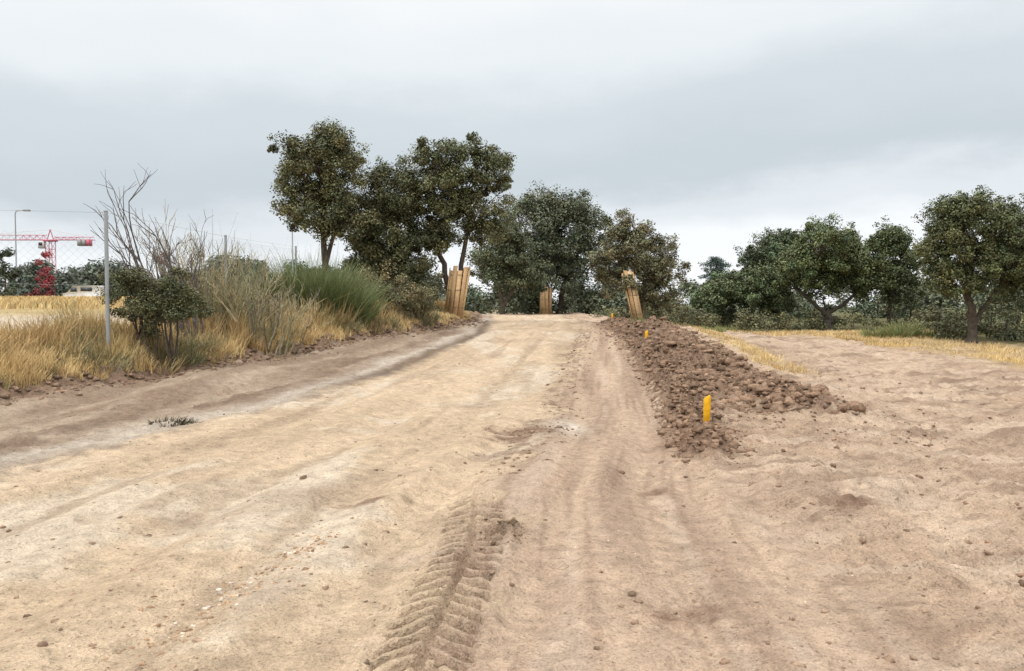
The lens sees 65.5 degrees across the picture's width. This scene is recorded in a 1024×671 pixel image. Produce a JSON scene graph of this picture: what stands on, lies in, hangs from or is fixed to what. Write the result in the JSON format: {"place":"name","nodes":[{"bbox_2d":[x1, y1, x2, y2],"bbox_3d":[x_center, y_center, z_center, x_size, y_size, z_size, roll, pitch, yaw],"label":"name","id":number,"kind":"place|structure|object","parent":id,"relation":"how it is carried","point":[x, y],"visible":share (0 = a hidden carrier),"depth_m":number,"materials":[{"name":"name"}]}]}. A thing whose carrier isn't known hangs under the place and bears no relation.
{"place":"outdoors","nodes":[
{"label":"outdoors","id":0,"kind":"place"},
{"bbox_2d":[0,301,1023,670],"bbox_3d":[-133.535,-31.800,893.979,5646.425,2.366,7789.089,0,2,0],"label":"ground","id":1,"kind":"structure","parent":0,"point":[454,385],"depth_m":6.20,"materials":[{"name":"beige soil"}]},
{"bbox_2d":[0,247,22,296],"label":"green tree","id":2,"kind":"object","parent":1,"relation":"on","point":[13,287],"visible":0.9,"depth_m":69.78,"materials":[{"name":"green plant"}]},
{"bbox_2d":[15,210,30,294],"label":"street lamp","id":3,"kind":"object","parent":1,"relation":"on","point":[16,243],"visible":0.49,"depth_m":71.72,"materials":[{"name":"metal"}]},
{"bbox_2d":[21,250,56,297],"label":"red leaf tree","id":4,"kind":"object","parent":1,"relation":"on","point":[45,271],"visible":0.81,"depth_m":71.79,"materials":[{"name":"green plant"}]},
{"bbox_2d":[0,229,94,273],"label":"tower crane","id":5,"kind":"object","parent":1,"relation":"on","point":[80,242],"visible":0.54,"depth_m":198.64,"materials":[{"name":"paint"}]},
{"bbox_2d":[63,286,103,296],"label":"white van","id":6,"kind":"object","parent":1,"relation":"on","point":[85,291],"visible":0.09,"depth_m":98.95,"materials":[{"name":"paint"}]},
{"bbox_2d":[83,168,211,337],"bbox_3d":[-8.463,-1.987,18.586,2.882,4.115,2.417,-1,2,-18],"label":"bare shrub","id":7,"kind":"object","parent":1,"relation":"on","point":[167,265],"visible":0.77,"depth_m":18.34,"materials":[{"name":"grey plant"}]},
{"bbox_2d":[0,210,296,346],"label":"chain link fence","id":8,"kind":"object","parent":1,"relation":"on","point":[107,280],"visible":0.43,"depth_m":15.96,"materials":[{"name":"metal"}]},
{"bbox_2d":[94,265,214,370],"bbox_3d":[-7.479,-0.350,16.471,2.504,2.260,1.638,0,2,0],"label":"holm oak bush","id":9,"kind":"object","parent":1,"relation":"on","point":[162,296],"visible":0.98,"depth_m":16.37,"materials":[{"name":"green plant"}]},
{"bbox_2d":[148,416,204,426],"bbox_3d":[-4.581,1.169,10.760,0.723,0.178,0.698,0,2,0],"label":"uprooted weed","id":10,"kind":"object","parent":1,"relation":"on","point":[183,422],"visible":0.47,"depth_m":10.77,"materials":[{"name":"grey plant"}]},
{"bbox_2d":[115,281,273,322],"bbox_3d":[-8.618,-0.781,21.625,4.360,1.728,1.641,0,2,-5],"label":"olive green shrub","id":11,"kind":"object","parent":1,"relation":"on","point":[260,302],"visible":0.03,"depth_m":21.55,"materials":[{"name":"green plant"}]},
{"bbox_2d":[109,204,334,357],"bbox_3d":[-7.179,-1.379,19.787,5.640,3.837,4.039,0,2,0],"label":"dry broom shrub","id":12,"kind":"object","parent":1,"relation":"on","point":[254,312],"visible":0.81,"depth_m":19.55,"materials":[{"name":"beige plant"}]},
{"bbox_2d":[0,252,445,296],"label":"distant trees","id":13,"kind":"object","parent":1,"relation":"on","point":[72,278],"visible":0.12,"depth_m":122.53,"materials":[{"name":"green plant"}]},
{"bbox_2d":[23,304,442,377],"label":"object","id":14,"kind":"object","parent":1,"relation":"on","point":[188,357],"visible":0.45,"depth_m":16.75,"materials":[{"name":"plant"}]},
{"bbox_2d":[292,232,293,273],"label":"street lamp","id":15,"kind":"object","parent":1,"relation":"on","point":[292,249],"visible":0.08,"depth_m":70.71,"materials":[{"name":"metal"}]},
{"bbox_2d":[221,239,399,329],"bbox_3d":[-6.311,-1.553,24.584,5.439,2.866,4.624,1,2,26],"label":"broom bush","id":16,"kind":"object","parent":1,"relation":"on","point":[348,301],"visible":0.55,"depth_m":23.85,"materials":[{"name":"green plant"}]},
{"bbox_2d":[266,116,383,274],"bbox_3d":[-6.875,-4.553,30.056,4.284,7.372,3.754,0,2,0],"label":"holm oak tree","id":17,"kind":"object","parent":1,"relation":"on","point":[330,147],"visible":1,"depth_m":29.18,"materials":[{"name":"green plant"}]},
{"bbox_2d":[327,264,447,311],"bbox_3d":[-5.351,-1.653,30.234,6.104,2.158,1.953,-1,2,-21],"label":"olive green shrub","id":18,"kind":"object","parent":1,"relation":"on","point":[422,283],"visible":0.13,"depth_m":30.80,"materials":[{"name":"green plant"}]},
{"bbox_2d":[336,154,442,288],"bbox_3d":[-4.929,-4.040,31.215,4.394,6.284,3.823,0,2,0],"label":"holm oak tree","id":19,"kind":"object","parent":1,"relation":"on","point":[380,246],"visible":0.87,"depth_m":30.72,"materials":[{"name":"green plant"}]},
{"bbox_2d":[354,259,439,319],"bbox_3d":[-3.811,-1.478,26.997,3.126,2.211,2.133,-1,2,-27],"label":"olive green shrub","id":20,"kind":"object","parent":1,"relation":"on","point":[409,299],"visible":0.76,"depth_m":26.83,"materials":[{"name":"green plant"}]},
{"bbox_2d":[393,131,519,318],"bbox_3d":[-2.230,-4.377,31.765,5.171,7.494,3.273,0,2,0],"label":"holm oak tree","id":21,"kind":"object","parent":1,"relation":"on","point":[440,172],"visible":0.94,"depth_m":31.37,"materials":[{"name":"green plant"}]},
{"bbox_2d":[445,266,470,317],"bbox_3d":[-2.204,-1.738,31.866,1.097,2.059,0.851,0,2,0],"label":"wooden tree guard","id":22,"kind":"object","parent":1,"relation":"on","point":[453,293],"visible":0.93,"depth_m":31.52,"materials":[{"name":"brown wood"}]},
{"bbox_2d":[0,316,976,463],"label":"earth clods","id":23,"kind":"object","parent":1,"relation":"on","point":[763,385],"visible":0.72,"depth_m":12.96,"materials":[{"name":"brown soil"}]},
{"bbox_2d":[0,325,1023,670],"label":"scattered clods","id":24,"kind":"object","parent":1,"relation":"on","point":[632,593],"visible":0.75,"depth_m":5.64,"materials":[{"name":"brown soil"}]},
{"bbox_2d":[469,218,554,314],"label":"holm oak tree","id":25,"kind":"object","parent":1,"relation":"on","point":[498,265],"visible":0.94,"depth_m":54.13,"materials":[{"name":"green plant"}]},
{"bbox_2d":[460,178,620,313],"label":"holm oak tree","id":26,"kind":"object","parent":1,"relation":"on","point":[556,247],"visible":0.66,"depth_m":58.44,"materials":[{"name":"green plant"}]},
{"bbox_2d":[539,287,551,313],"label":"wooden tree guard","id":27,"kind":"object","parent":1,"relation":"on","point":[545,307],"visible":0.8,"depth_m":57.58,"materials":[{"name":"brown wood"}]},
{"bbox_2d":[621,270,642,319],"bbox_3d":[4.766,-1.504,31.366,0.930,2.151,0.472,0,2,0],"label":"wooden tree guard","id":28,"kind":"object","parent":1,"relation":"on","point":[632,307],"visible":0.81,"depth_m":31.20,"materials":[{"name":"brown wood"}]},
{"bbox_2d":[585,207,692,318],"bbox_3d":[5.106,-2.802,31.983,4.328,4.824,2.824,0,2,0],"label":"holm oak tree","id":29,"kind":"object","parent":1,"relation":"on","point":[648,269],"visible":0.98,"depth_m":31.58,"materials":[{"name":"green plant"}]},
{"bbox_2d":[703,395,710,421],"bbox_3d":[2.287,0.944,9.340,0.084,0.498,0.024,0,2,0],"label":"yellow survey stake","id":30,"kind":"object","parent":1,"relation":"on","point":[706,408],"visible":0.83,"depth_m":9.33,"materials":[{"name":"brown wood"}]},
{"bbox_2d":[690,256,732,297],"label":"cedar tree","id":31,"kind":"object","parent":1,"relation":"on","point":[717,263],"visible":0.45,"depth_m":89.22,"materials":[{"name":"green plant"}]},
{"bbox_2d":[685,269,756,327],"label":"holm oak tree","id":32,"kind":"object","parent":1,"relation":"on","point":[712,292],"visible":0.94,"depth_m":45.22,"materials":[{"name":"green plant"}]},
{"bbox_2d":[437,276,1023,323],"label":"distant trees","id":33,"kind":"object","parent":1,"relation":"on","point":[591,302],"visible":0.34,"depth_m":59.93,"materials":[{"name":"green plant"}]},
{"bbox_2d":[732,260,798,327],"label":"holm oak tree","id":34,"kind":"object","parent":1,"relation":"on","point":[757,290],"visible":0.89,"depth_m":44.25,"materials":[{"name":"green plant"}]},
{"bbox_2d":[733,227,805,321],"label":"holm oak tree","id":35,"kind":"object","parent":1,"relation":"on","point":[771,243],"visible":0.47,"depth_m":49.33,"materials":[{"name":"green plant"}]},
{"bbox_2d":[632,318,940,337],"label":"green tufts","id":36,"kind":"object","parent":1,"relation":"on","point":[901,331],"visible":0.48,"depth_m":31.07,"materials":[{"name":"green plant"}]},
{"bbox_2d":[589,297,1023,340],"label":"undergrowth bushes","id":37,"kind":"object","parent":1,"relation":"on","point":[948,323],"visible":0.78,"depth_m":36.56,"materials":[{"name":"green plant"}]},
{"bbox_2d":[771,212,885,329],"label":"holm oak tree","id":38,"kind":"object","parent":1,"relation":"on","point":[826,255],"visible":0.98,"depth_m":41.09,"materials":[{"name":"green plant"}]},
{"bbox_2d":[854,215,928,323],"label":"holm oak tree","id":39,"kind":"object","parent":1,"relation":"on","point":[892,274],"visible":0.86,"depth_m":41.22,"materials":[{"name":"green plant"}]},
{"bbox_2d":[910,185,1023,343],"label":"holm oak tree","id":40,"kind":"object","parent":1,"relation":"on","point":[957,217],"visible":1,"depth_m":27.36,"materials":[{"name":"green plant"}]},
{"bbox_2d":[984,209,1023,315],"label":"holm oak tree","id":41,"kind":"object","parent":1,"relation":"on","point":[1015,287],"visible":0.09,"depth_m":28.85,"materials":[{"name":"green plant"}]},
{"bbox_2d":[0,293,1023,426],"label":"dry grass","id":42,"kind":"structure","parent":0,"point":[16,343],"depth_m":17.93,"materials":[{"name":"yellow plant"}]},
{"bbox_2d":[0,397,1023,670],"bbox_3d":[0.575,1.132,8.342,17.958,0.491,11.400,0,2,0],"label":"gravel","id":43,"kind":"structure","parent":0,"point":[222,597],"depth_m":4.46,"materials":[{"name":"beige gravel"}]},
{"bbox_2d":[0,0,1023,306],"label":"sky","id":44,"kind":"structure","parent":0,"point":[717,123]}
]}

